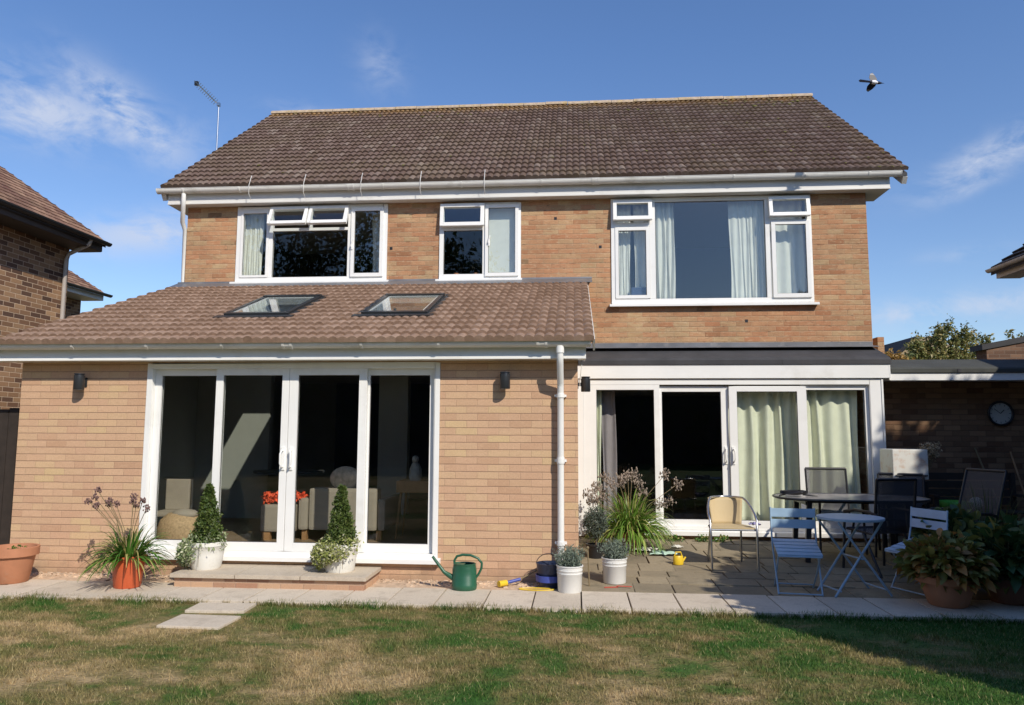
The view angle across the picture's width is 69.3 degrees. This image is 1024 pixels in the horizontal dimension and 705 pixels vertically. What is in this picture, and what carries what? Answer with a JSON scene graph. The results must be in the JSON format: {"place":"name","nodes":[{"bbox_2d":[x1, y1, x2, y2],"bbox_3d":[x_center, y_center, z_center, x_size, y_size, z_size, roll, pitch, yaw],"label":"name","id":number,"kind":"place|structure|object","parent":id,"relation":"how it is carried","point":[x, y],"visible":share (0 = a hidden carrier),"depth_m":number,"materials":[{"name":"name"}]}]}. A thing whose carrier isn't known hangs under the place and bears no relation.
{"place":"outdoors","nodes":[
{"label":"outdoors","id":0,"kind":"place"},
{"bbox_2d":[0,590,1023,704],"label":"lawn","id":1,"kind":"structure","parent":0,"point":[164,617],"depth_m":5.01,"materials":[{"name":"plant"}]},
{"bbox_2d":[156,614,240,629],"bbox_3d":[-2.528,2.200,5.993,0.530,0.064,0.385,0,-6,5],"label":"stepping stone","id":2,"kind":"object","parent":1,"relation":"on","point":[197,621],"visible":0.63,"depth_m":5.96,"materials":[{"name":"stone"}]},
{"bbox_2d":[185,602,255,613],"bbox_3d":[-2.534,2.247,6.453,0.510,0.068,0.290,0,-6,2],"label":"stepping stone","id":3,"kind":"object","parent":1,"relation":"on","point":[204,607],"visible":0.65,"depth_m":6.41,"materials":[{"name":"stone"}]},
{"bbox_2d":[0,579,1023,623],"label":"path","id":4,"kind":"structure","parent":0,"point":[663,602],"depth_m":6.72,"materials":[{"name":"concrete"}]},
{"bbox_2d":[0,543,40,584],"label":"terracotta pot","id":5,"kind":"object","parent":4,"relation":"on","point":[16,562],"visible":1,"depth_m":7.30,"materials":[{"name":"ceramic"}]},
{"bbox_2d":[73,486,175,588],"bbox_3d":[-3.747,1.796,7.247,0.895,0.963,0.921,0,-6,5],"label":"agapanthus","id":6,"kind":"object","parent":4,"relation":"on","point":[128,558],"visible":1,"depth_m":7.13,"materials":[{"name":"plant"}]},
{"bbox_2d":[432,554,482,590],"bbox_3d":[-0.532,2.115,7.162,0.505,0.336,0.198,0,-6,5],"label":"watering can","id":7,"kind":"object","parent":4,"relation":"on","point":[463,576],"visible":1,"depth_m":7.09,"materials":[{"name":"green plastic"}]},
{"bbox_2d":[552,543,587,593],"bbox_3d":[0.549,2.055,7.089,0.358,0.449,0.410,0,-6,5],"label":"lavender bucket","id":8,"kind":"object","parent":4,"relation":"on","point":[569,572],"visible":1,"depth_m":7.00,"materials":[{"name":"white plastic"}]},
{"bbox_2d":[889,528,1003,608],"bbox_3d":[3.865,1.908,6.584,0.871,0.660,0.812,0,-6,5],"label":"hosta","id":9,"kind":"object","parent":4,"relation":"on","point":[943,568],"visible":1,"depth_m":6.42,"materials":[{"name":"green plant"}]},
{"bbox_2d":[956,510,1023,605],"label":"leafy plant","id":10,"kind":"object","parent":4,"relation":"on","point":[1004,544],"visible":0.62,"depth_m":6.56,"materials":[{"name":"green plant"}]},
{"bbox_2d":[0,0,1023,349],"label":"sky","id":11,"kind":"structure","parent":0,"point":[101,105],"materials":[{"name":"blue"}]},
{"bbox_2d":[779,490,817,496],"bbox_3d":[3.374,1.677,8.777,0.459,0.100,0.175,0,-6,5],"label":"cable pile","id":12,"kind":"object","parent":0,"point":[794,492],"visible":1,"depth_m":8.73,"materials":[{"name":"black plastic"}]},
{"bbox_2d":[579,536,1023,599],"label":"patio","id":13,"kind":"structure","parent":0,"point":[692,574],"depth_m":7.89,"materials":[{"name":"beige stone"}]},
{"bbox_2d":[586,546,589,585],"bbox_3d":[0.757,2.131,7.328,0.031,0.412,0.085,1,-6,-10],"label":"garden stake","id":14,"kind":"object","parent":13,"relation":"on","point":[587,547],"visible":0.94,"depth_m":7.33,"materials":[{"name":"brown wood"}]},
{"bbox_2d":[582,506,609,558],"bbox_3d":[0.990,2.113,8.750,0.335,0.609,0.339,0,-6,5],"label":"dark lavender","id":15,"kind":"object","parent":13,"relation":"on","point":[595,530],"visible":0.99,"depth_m":8.69,"materials":[{"name":"green plant"}]},
{"bbox_2d":[594,537,633,584],"bbox_3d":[1.050,2.083,7.474,0.376,0.458,0.376,4,-7,-30],"label":"lavender bucket","id":16,"kind":"object","parent":13,"relation":"on","point":[614,562],"visible":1,"depth_m":7.38,"materials":[{"name":"white plastic"}]},
{"bbox_2d":[604,585,631,587],"bbox_3d":[1.032,2.280,7.211,0.269,0.020,0.040,0,-6,3],"label":"red stick","id":17,"kind":"object","parent":13,"relation":"on","point":[616,586],"visible":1,"depth_m":7.21,"materials":[{"name":"plastic"}]},
{"bbox_2d":[581,467,683,554],"bbox_3d":[1.528,1.965,9.424,1.340,1.019,1.304,0,-6,5],"label":"agapanthus","id":18,"kind":"object","parent":13,"relation":"on","point":[629,526],"visible":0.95,"depth_m":9.25,"materials":[{"name":"plant"}]},
{"bbox_2d":[632,547,660,550],"bbox_3d":[1.643,2.424,9.166,0.400,0.037,0.252,0,-6,5],"label":"crumpled cloth","id":19,"kind":"object","parent":13,"relation":"on","point":[648,548],"visible":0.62,"depth_m":9.11,"materials":[{"name":"white fabric"}]},
{"bbox_2d":[649,550,677,554],"bbox_3d":[1.812,2.403,8.902,0.348,0.037,0.276,0,-6,5],"label":"crumpled cloth","id":20,"kind":"object","parent":13,"relation":"on","point":[657,552],"visible":0.96,"depth_m":8.85,"materials":[{"name":"white fabric"}]},
{"bbox_2d":[666,534,684,541],"bbox_3d":[2.174,2.477,9.837,0.238,0.160,0.144,-2,-7,23],"label":"weed","id":21,"kind":"object","parent":13,"relation":"on","point":[676,536],"visible":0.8,"depth_m":9.83,"materials":[{"name":"green plant"}]},
{"bbox_2d":[673,551,685,564],"bbox_3d":[1.882,2.308,8.318,0.145,0.142,0.101,-1,-6,15],"label":"toy watering can","id":22,"kind":"object","parent":13,"relation":"on","point":[678,559],"visible":1,"depth_m":8.29,"materials":[{"name":"yellow plastic"}]},
{"bbox_2d":[693,534,708,541],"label":"weed","id":23,"kind":"object","parent":13,"relation":"on","point":[702,538],"visible":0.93,"depth_m":9.78,"materials":[{"name":"green plant"}]},
{"bbox_2d":[712,534,731,542],"bbox_3d":[2.765,2.462,9.764,0.267,0.143,0.145,0,-6,5],"label":"weed","id":24,"kind":"object","parent":13,"relation":"on","point":[717,538],"visible":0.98,"depth_m":9.77,"materials":[{"name":"green plant"}]},
{"bbox_2d":[707,495,759,570],"bbox_3d":[2.430,2.004,8.296,0.524,0.755,0.584,0,-6,5],"label":"wicker chair","id":25,"kind":"object","parent":13,"relation":"on","point":[725,514],"visible":1,"depth_m":8.47,"materials":[{"name":"metal"}]},
{"bbox_2d":[769,507,823,596],"bbox_3d":[2.733,1.904,7.121,0.427,0.782,0.455,-1,-6,12],"label":"folding chair","id":26,"kind":"object","parent":13,"relation":"on","point":[801,548],"visible":1,"depth_m":7.22,"materials":[{"name":"blue paint"}]},
{"bbox_2d":[804,467,868,554],"bbox_3d":[4.014,1.958,9.232,0.574,1.018,0.598,0,-6,5],"label":"sling chair","id":27,"kind":"object","parent":13,"relation":"on","point":[824,486],"visible":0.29,"depth_m":9.49,"materials":[{"name":"grey fabric"}]},
{"bbox_2d":[772,493,931,562],"bbox_3d":[3.980,2.058,8.706,1.725,0.723,0.986,-1,-6,8],"label":"patio table","id":28,"kind":"object","parent":13,"relation":"on","point":[848,498],"visible":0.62,"depth_m":8.66,"materials":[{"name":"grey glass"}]},
{"bbox_2d":[816,513,892,597],"bbox_3d":[3.240,1.930,7.066,0.604,0.721,0.604,1,-6,-9],"label":"folding table","id":29,"kind":"object","parent":13,"relation":"on","point":[859,519],"visible":1,"depth_m":6.99,"materials":[{"name":"blue paint"}]},
{"bbox_2d":[842,478,916,578],"bbox_3d":[3.986,1.857,8.007,0.574,1.020,0.598,2,-6,-15],"label":"sling chair","id":30,"kind":"object","parent":13,"relation":"on","point":[891,529],"visible":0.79,"depth_m":7.83,"materials":[{"name":"grey fabric"}]},
{"bbox_2d":[875,472,926,556],"bbox_3d":[4.686,1.957,8.922,0.574,0.978,0.598,-3,-7,30],"label":"sling chair","id":31,"kind":"object","parent":13,"relation":"on","point":[921,476],"visible":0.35,"depth_m":9.10,"materials":[{"name":"grey fabric"}]},
{"bbox_2d":[880,449,929,546],"bbox_3d":[4.963,1.848,9.339,0.425,1.250,0.425,0,-6,5],"label":"white cabinet","id":32,"kind":"object","parent":13,"relation":"on","point":[894,461],"visible":0.49,"depth_m":9.21,"materials":[{"name":"metal"}]},
{"bbox_2d":[885,506,947,596],"bbox_3d":[3.930,1.909,7.161,0.455,0.782,0.427,2,-6,-19],"label":"folding chair","id":33,"kind":"object","parent":13,"relation":"on","point":[929,513],"visible":0.42,"depth_m":7.24,"materials":[{"name":"blue metal"}]},
{"bbox_2d":[917,441,942,472],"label":"dry flowers","id":34,"kind":"object","parent":13,"relation":"on","point":[931,451],"visible":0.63,"depth_m":9.64,"materials":[{"name":"plant"}]},
{"bbox_2d":[910,503,984,538],"bbox_3d":[4.350,1.894,7.305,0.817,0.804,0.819,-4,-7,34],"label":"leafy plant","id":35,"kind":"object","parent":13,"relation":"on","point":[961,520],"visible":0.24,"depth_m":7.28,"materials":[{"name":"green plant"}]},
{"bbox_2d":[918,468,1007,521],"bbox_3d":[4.807,1.804,7.900,0.721,1.108,0.574,2,-6,-13],"label":"sling chair","id":36,"kind":"object","parent":13,"relation":"on","point":[990,487],"visible":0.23,"depth_m":7.98,"materials":[{"name":"grey"}]},
{"bbox_2d":[922,472,1023,527],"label":"garden bench","id":37,"kind":"object","parent":13,"relation":"on","point":[935,495],"visible":0.37,"depth_m":10.01,"materials":[{"name":"brown wood"}]},
{"bbox_2d":[939,500,971,508],"bbox_3d":[5.856,2.025,9.783,0.420,0.120,0.420,0,-6,5],"label":"plastic tub","id":38,"kind":"object","parent":37,"relation":"on","point":[942,503],"visible":0.25,"depth_m":9.73,"materials":[{"name":"green plastic"}]},
{"bbox_2d":[939,481,1023,525],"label":"ornamental grass","id":39,"kind":"object","parent":13,"relation":"on","point":[1000,517],"depth_m":7.80,"materials":[{"name":"green plant"}]},
{"bbox_2d":[974,448,1001,509],"bbox_3d":[6.541,1.916,9.939,0.280,1.255,0.640,0,-6,5],"label":"broom","id":40,"kind":"object","parent":13,"relation":"on","point":[978,456],"visible":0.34,"depth_m":10.22,"materials":[{"name":"brown wood"}]},
{"bbox_2d":[1009,451,1023,494],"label":"garden fork","id":41,"kind":"object","parent":13,"relation":"on","point":[1016,470],"visible":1,"depth_m":10.07,"materials":[{"name":"grey wood"}]},
{"bbox_2d":[859,73,883,91],"bbox_3d":[4.727,-3.566,9.768,0.366,0.240,0.117,5,18,-2],"label":"magpie","id":42,"kind":"object","parent":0,"point":[873,82],"visible":1,"depth_m":9.76,"materials":[{"name":"black"}]},
{"bbox_2d":[883,359,1023,535],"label":"garage","id":43,"kind":"structure","parent":0,"point":[946,404],"depth_m":10.39,"materials":[{"name":"brick"}]},
{"bbox_2d":[873,337,884,353],"bbox_3d":[5.367,-0.017,10.839,0.090,0.400,0.180,0,-6,5],"label":"chimney stub","id":44,"kind":"object","parent":43,"relation":"on","point":[878,341],"visible":0.5,"depth_m":10.77,"materials":[{"name":"brick"}]},
{"bbox_2d":[987,401,1013,425],"bbox_3d":[6.831,0.852,10.354,0.356,0.356,0.038,0,-6,5],"label":"wall clock","id":45,"kind":"object","parent":43,"relation":"attached to","point":[1000,413],"depth_m":10.36,"materials":[{"name":"black plastic"}]},
{"label":"ground","id":46,"kind":"structure","parent":0,"visible":0},
{"bbox_2d":[0,166,111,408],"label":"neighbour house","id":47,"kind":"structure","parent":46,"relation":"on","point":[41,236],"depth_m":11.53,"materials":[{"name":"brick"}]},
{"bbox_2d":[65,270,112,318],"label":"neighbour wing","id":48,"kind":"structure","parent":47,"relation":"attached to","point":[79,289],"depth_m":17.43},
{"bbox_2d":[170,563,380,590],"bbox_3d":[-2.336,2.289,7.402,1.946,0.227,0.583,0,-6,5],"label":"doorstep","id":49,"kind":"object","parent":46,"relation":"on","point":[309,577],"visible":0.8,"depth_m":7.18,"materials":[{"name":"stone"}]},
{"bbox_2d":[173,483,228,569],"bbox_3d":[-3.155,1.760,7.530,0.513,0.864,0.515,-3,-7,27],"label":"topiary planter","id":50,"kind":"object","parent":49,"relation":"on","point":[202,546],"visible":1,"depth_m":7.44,"materials":[{"name":"plant"}]},
{"bbox_2d":[310,484,363,572],"bbox_3d":[-1.746,1.741,7.402,0.546,0.868,0.540,0,-6,5],"label":"topiary planter","id":51,"kind":"object","parent":49,"relation":"on","point":[335,550],"visible":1,"depth_m":7.31,"materials":[{"name":"plant"}]},
{"bbox_2d":[29,573,557,591],"bbox_3d":[-3.138,2.447,7.567,7.600,0.242,0.359,0,-6,5],"label":"rubble strip","id":52,"kind":"object","parent":46,"relation":"on","point":[394,584],"depth_m":7.44,"materials":[{"name":"beige gravel"}]},
{"bbox_2d":[30,572,557,588],"bbox_3d":[-2.802,2.318,7.568,6.933,0.020,0.356,0,-6,5],"label":"rubble","id":53,"kind":"object","parent":52,"relation":"on","point":[385,581],"visible":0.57,"depth_m":7.54,"materials":[{"name":"beige gravel"}]},
{"bbox_2d":[497,570,536,586],"bbox_3d":[0.065,2.227,7.344,0.447,0.156,0.078,3,-7,-24],"label":"toy mallet","id":54,"kind":"object","parent":52,"relation":"on","point":[502,583],"visible":0.91,"depth_m":7.29,"materials":[{"name":"yellow plastic"}]},
{"bbox_2d":[518,587,554,590],"bbox_3d":[0.236,2.275,7.120,0.352,0.010,0.112,0,-6,5],"label":"yellow hoop","id":55,"kind":"object","parent":52,"relation":"on","point":[531,588],"visible":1,"depth_m":7.13,"materials":[{"name":"plastic"}]},
{"bbox_2d":[536,553,558,588],"bbox_3d":[0.370,2.138,7.285,0.276,0.324,0.276,0,-6,5],"label":"black bucket","id":56,"kind":"object","parent":52,"relation":"on","point":[546,575],"visible":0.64,"depth_m":7.18,"materials":[{"name":"blue plastic"}]},
{"bbox_2d":[0,93,908,582],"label":"brick house","id":57,"kind":"structure","parent":46,"relation":"on","point":[322,345],"depth_m":10.80,"materials":[{"name":"brown brick"}]},
{"bbox_2d":[0,408,19,544],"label":"side gate","id":58,"kind":"structure","parent":57,"relation":"attached to","point":[9,421],"depth_m":8.45,"materials":[{"name":"brown wood"}]},
{"bbox_2d":[73,373,87,389],"bbox_3d":[-4.680,0.317,8.031,0.108,0.177,0.149,0,-6,5],"label":"wall lamp","id":59,"kind":"object","parent":57,"relation":"attached to","point":[80,380],"visible":1,"depth_m":7.97,"materials":[{"name":"metal"}]},
{"bbox_2d":[157,477,193,516],"bbox_3d":[-4.096,1.883,8.886,0.424,0.738,0.374,0,-6,5],"label":"chair","id":60,"kind":"object","parent":57,"relation":"on","point":[179,491],"visible":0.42,"depth_m":9.03,"materials":[{"name":"grey fabric"}]},
{"bbox_2d":[156,509,198,538],"bbox_3d":[-3.786,1.998,8.477,0.540,0.423,0.403,0,-6,5],"label":"pet basket","id":61,"kind":"object","parent":57,"relation":"on","point":[176,524],"visible":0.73,"depth_m":8.32,"materials":[{"name":"wicker"}]},
{"bbox_2d":[194,81,220,149],"bbox_3d":[-7.011,-4.508,16.860,0.619,3.509,0.280,0,-6,5],"label":"tv aerial","id":62,"kind":"object","parent":57,"relation":"attached to","point":[197,84],"visible":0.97,"depth_m":16.95,"materials":[{"name":"metal"}]},
{"bbox_2d":[243,214,263,274],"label":"curtain","id":63,"kind":"object","parent":57,"relation":"hanging from","point":[254,240],"visible":0.7,"depth_m":11.72,"materials":[{"name":"white fabric"}]},
{"bbox_2d":[212,294,327,317],"bbox_3d":[-3.032,-0.453,9.481,0.960,0.808,1.389,0,-6,5],"label":"roof window","id":64,"kind":"structure","parent":57,"relation":"in","point":[267,306],"depth_m":9.79,"materials":[{"name":"glass"}]},
{"bbox_2d":[260,502,298,539],"bbox_3d":[-2.814,2.077,9.174,0.420,0.420,0.500,0,-6,5],"label":"footstool","id":65,"kind":"object","parent":57,"relation":"on","point":[268,521],"visible":0.41,"depth_m":8.94,"materials":[{"name":"grey fabric"}]},
{"bbox_2d":[260,490,309,503],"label":"red flowers","id":66,"kind":"object","parent":65,"relation":"on","point":[269,497],"visible":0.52,"depth_m":9.05,"materials":[{"name":"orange plant"}]},
{"bbox_2d":[253,469,323,474],"bbox_3d":[-3.268,2.095,10.825,1.000,0.730,1.000,0,-6,5],"label":"dining table","id":67,"kind":"object","parent":57,"relation":"on","point":[299,471],"visible":0.52,"depth_m":10.63,"materials":[{"name":"paint"}]},
{"bbox_2d":[139,362,440,564],"bbox_3d":[-2.358,1.140,7.846,3.280,2.070,0.195,0,-6,5],"label":"patio door","id":68,"kind":"structure","parent":57,"relation":"in","point":[285,549],"depth_m":7.84,"materials":[{"name":"white plastic"}]},
{"bbox_2d":[229,204,388,283],"bbox_3d":[-3.124,-1.682,11.403,2.490,1.244,0.259,0,-6,5],"label":"window","id":69,"kind":"structure","parent":57,"relation":"in","point":[350,210],"depth_m":11.44,"materials":[{"name":"white plastic"}]},
{"bbox_2d":[298,487,400,540],"bbox_3d":[-2.022,1.998,9.353,1.070,0.620,0.870,0,-6,5],"label":"sofa","id":70,"kind":"object","parent":57,"relation":"on","point":[316,507],"visible":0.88,"depth_m":8.95,"materials":[{"name":"grey fabric"}]},
{"bbox_2d":[330,466,356,487],"bbox_3d":[-2.048,1.552,9.126,0.400,0.300,0.160,0,-6,5],"label":"cushion","id":71,"kind":"object","parent":70,"relation":"on","point":[346,476],"visible":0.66,"depth_m":9.07,"materials":[{"name":"grey fabric"}]},
{"bbox_2d":[372,211,379,272],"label":"curtain","id":72,"kind":"object","parent":57,"relation":"hanging from","point":[376,226],"visible":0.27,"depth_m":11.67,"materials":[{"name":"grey fabric"}]},
{"bbox_2d":[351,293,448,316],"bbox_3d":[-1.348,-0.461,9.341,0.960,0.808,1.389,0,-6,5],"label":"roof window","id":73,"kind":"structure","parent":57,"relation":"in","point":[391,304],"depth_m":9.74,"materials":[{"name":"glass"}]},
{"bbox_2d":[395,479,427,538],"bbox_3d":[-1.167,1.954,9.271,0.511,0.701,0.402,0,-6,5],"label":"side table","id":74,"kind":"object","parent":57,"relation":"on","point":[406,486],"visible":0.47,"depth_m":9.11,"materials":[{"name":"brown wood"}]},
{"bbox_2d":[409,454,421,480],"bbox_3d":[-1.211,1.441,9.309,0.170,0.325,0.170,0,-6,5],"label":"vase","id":75,"kind":"object","parent":74,"relation":"on","point":[415,472],"visible":1,"depth_m":9.25,"materials":[{"name":"grey ceramic"}]},
{"bbox_2d":[435,202,521,280],"bbox_3d":[-0.499,-1.680,11.227,1.310,1.224,0.170,0,-6,5],"label":"window","id":76,"kind":"structure","parent":57,"relation":"in","point":[483,226],"depth_m":11.22,"materials":[{"name":"white plastic"}]},
{"bbox_2d":[489,208,514,272],"bbox_3d":[-0.146,-1.695,11.335,0.485,1.100,0.010,0,-6,5],"label":"roller blind","id":77,"kind":"object","parent":57,"relation":"attached to","point":[502,239],"visible":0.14,"depth_m":11.33,"materials":[{"name":"white fabric"}]},
{"bbox_2d":[500,371,509,388],"bbox_3d":[-0.071,0.289,7.646,0.108,0.177,0.149,0,-6,5],"label":"wall lamp","id":78,"kind":"object","parent":57,"relation":"attached to","point":[504,379],"visible":1,"depth_m":7.58,"materials":[{"name":"metal"}]},
{"bbox_2d":[578,376,589,391],"bbox_3d":[0.834,0.369,8.595,0.149,0.177,0.108,0,-6,5],"label":"wall lamp","id":79,"kind":"object","parent":57,"relation":"attached to","point":[585,384],"visible":0.92,"depth_m":8.55,"materials":[{"name":"metal"}]},
{"bbox_2d":[597,390,601,510],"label":"curtain","id":80,"kind":"object","parent":57,"relation":"hanging from","point":[599,410],"visible":0.28,"depth_m":10.47,"materials":[{"name":"beige fabric"}]},
{"bbox_2d":[602,390,616,517],"bbox_3d":[1.387,1.471,10.555,0.217,1.890,0.033,-1,-6,8],"label":"curtain","id":81,"kind":"object","parent":57,"relation":"hanging from","point":[609,441],"visible":0.67,"depth_m":10.57,"materials":[{"name":"grey fabric"}]},
{"bbox_2d":[615,205,630,294],"bbox_3d":[1.678,-1.485,11.215,0.256,1.530,0.036,0,-6,5],"label":"curtain","id":82,"kind":"object","parent":57,"relation":"hanging from","point":[624,257],"visible":0.65,"depth_m":11.21,"materials":[{"name":"white fabric"}]},
{"bbox_2d":[631,287,645,294],"bbox_3d":[1.906,-0.841,11.072,0.240,0.260,0.070,0,-6,5],"label":"storage box","id":83,"kind":"object","parent":57,"relation":"on","point":[638,290],"visible":0.45,"depth_m":11.05,"materials":[{"name":"blue plastic"}]},
{"bbox_2d":[633,205,648,286],"bbox_3d":[1.967,-1.486,11.194,0.259,1.530,0.041,0,-6,5],"label":"curtain","id":84,"kind":"object","parent":57,"relation":"hanging from","point":[640,254],"visible":0.49,"depth_m":11.20,"materials":[{"name":"white fabric"}]},
{"bbox_2d":[655,203,675,298],"bbox_3d":[2.286,-1.500,11.148,0.342,1.550,0.068,0,-6,5],"label":"curtain","id":85,"kind":"object","parent":57,"relation":"hanging from","point":[665,259],"visible":0.81,"depth_m":11.15,"materials":[{"name":"white fabric"}]},
{"bbox_2d":[610,194,819,306],"bbox_3d":[2.943,-1.503,10.919,3.000,1.654,0.170,0,-6,5],"label":"window","id":86,"kind":"structure","parent":57,"relation":"in","point":[650,299],"depth_m":10.91,"materials":[{"name":"white plastic"}]},
{"bbox_2d":[583,379,888,538],"bbox_3d":[3.008,1.418,10.095,4.044,2.110,0.185,0,-6,5],"label":"patio door","id":87,"kind":"structure","parent":57,"relation":"in","point":[872,400],"depth_m":10.09,"materials":[{"name":"white plastic"}]},
{"bbox_2d":[728,201,765,297],"bbox_3d":[3.515,-1.506,11.043,0.546,1.550,0.065,0,-6,5],"label":"curtain","id":88,"kind":"object","parent":57,"relation":"hanging from","point":[747,242],"visible":0.89,"depth_m":11.05,"materials":[{"name":"white fabric"}]},
{"bbox_2d":[728,392,800,519],"bbox_3d":[3.498,1.447,10.254,0.976,1.890,0.138,0,-6,5],"label":"curtain","id":89,"kind":"object","parent":57,"relation":"hanging from","point":[768,446],"visible":0.7,"depth_m":10.26,"materials":[{"name":"beige fabric"}]},
{"bbox_2d":[770,201,806,296],"bbox_3d":[4.091,-1.505,11.035,0.556,1.550,0.058,0,-6,5],"label":"curtain","id":90,"kind":"object","parent":57,"relation":"hanging from","point":[791,263],"visible":0.59,"depth_m":11.03,"materials":[{"name":"white fabric"}]},
{"bbox_2d":[806,390,861,520],"bbox_3d":[4.370,1.443,10.184,0.789,1.890,0.128,0,-6,5],"label":"curtain","id":91,"kind":"object","parent":57,"relation":"hanging from","point":[832,428],"visible":0.54,"depth_m":10.21,"materials":[{"name":"beige fabric"}]},
{"bbox_2d":[885,348,915,359],"bbox_3d":[12.419,1.940,23.642,1.247,4.278,0.986,-3,-7,30],"label":"autumn shrub","id":92,"kind":"object","parent":46,"relation":"on","point":[897,356],"visible":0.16,"depth_m":23.68,"materials":[{"name":"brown plant"}]},
{"bbox_2d":[884,336,954,355],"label":"distant house","id":93,"kind":"structure","parent":46,"relation":"on","point":[897,346],"depth_m":36.95,"materials":[{"name":"brick"}]},
{"bbox_2d":[903,313,994,359],"bbox_3d":[14.653,1.437,24.635,4.520,5.511,1.799,0,-6,5],"label":"olive tree","id":94,"kind":"object","parent":46,"relation":"on","point":[940,349],"visible":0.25,"depth_m":24.54,"materials":[{"name":"green plant"}]},
{"bbox_2d":[970,336,1023,358],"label":"dark outbuilding","id":95,"kind":"structure","parent":46,"relation":"on","point":[1013,348],"depth_m":15.87,"materials":[{"name":"brick"}]},
{"bbox_2d":[985,244,1023,278],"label":"house","id":96,"kind":"structure","parent":46,"relation":"on","point":[1011,266],"depth_m":12.31,"materials":[{"name":"brick"}]},
{"bbox_2d":[1004,329,1023,338],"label":"olive tree","id":97,"kind":"object","parent":46,"relation":"on","point":[1010,334],"visible":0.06,"depth_m":25.12,"materials":[{"name":"green plant"}]}
]}

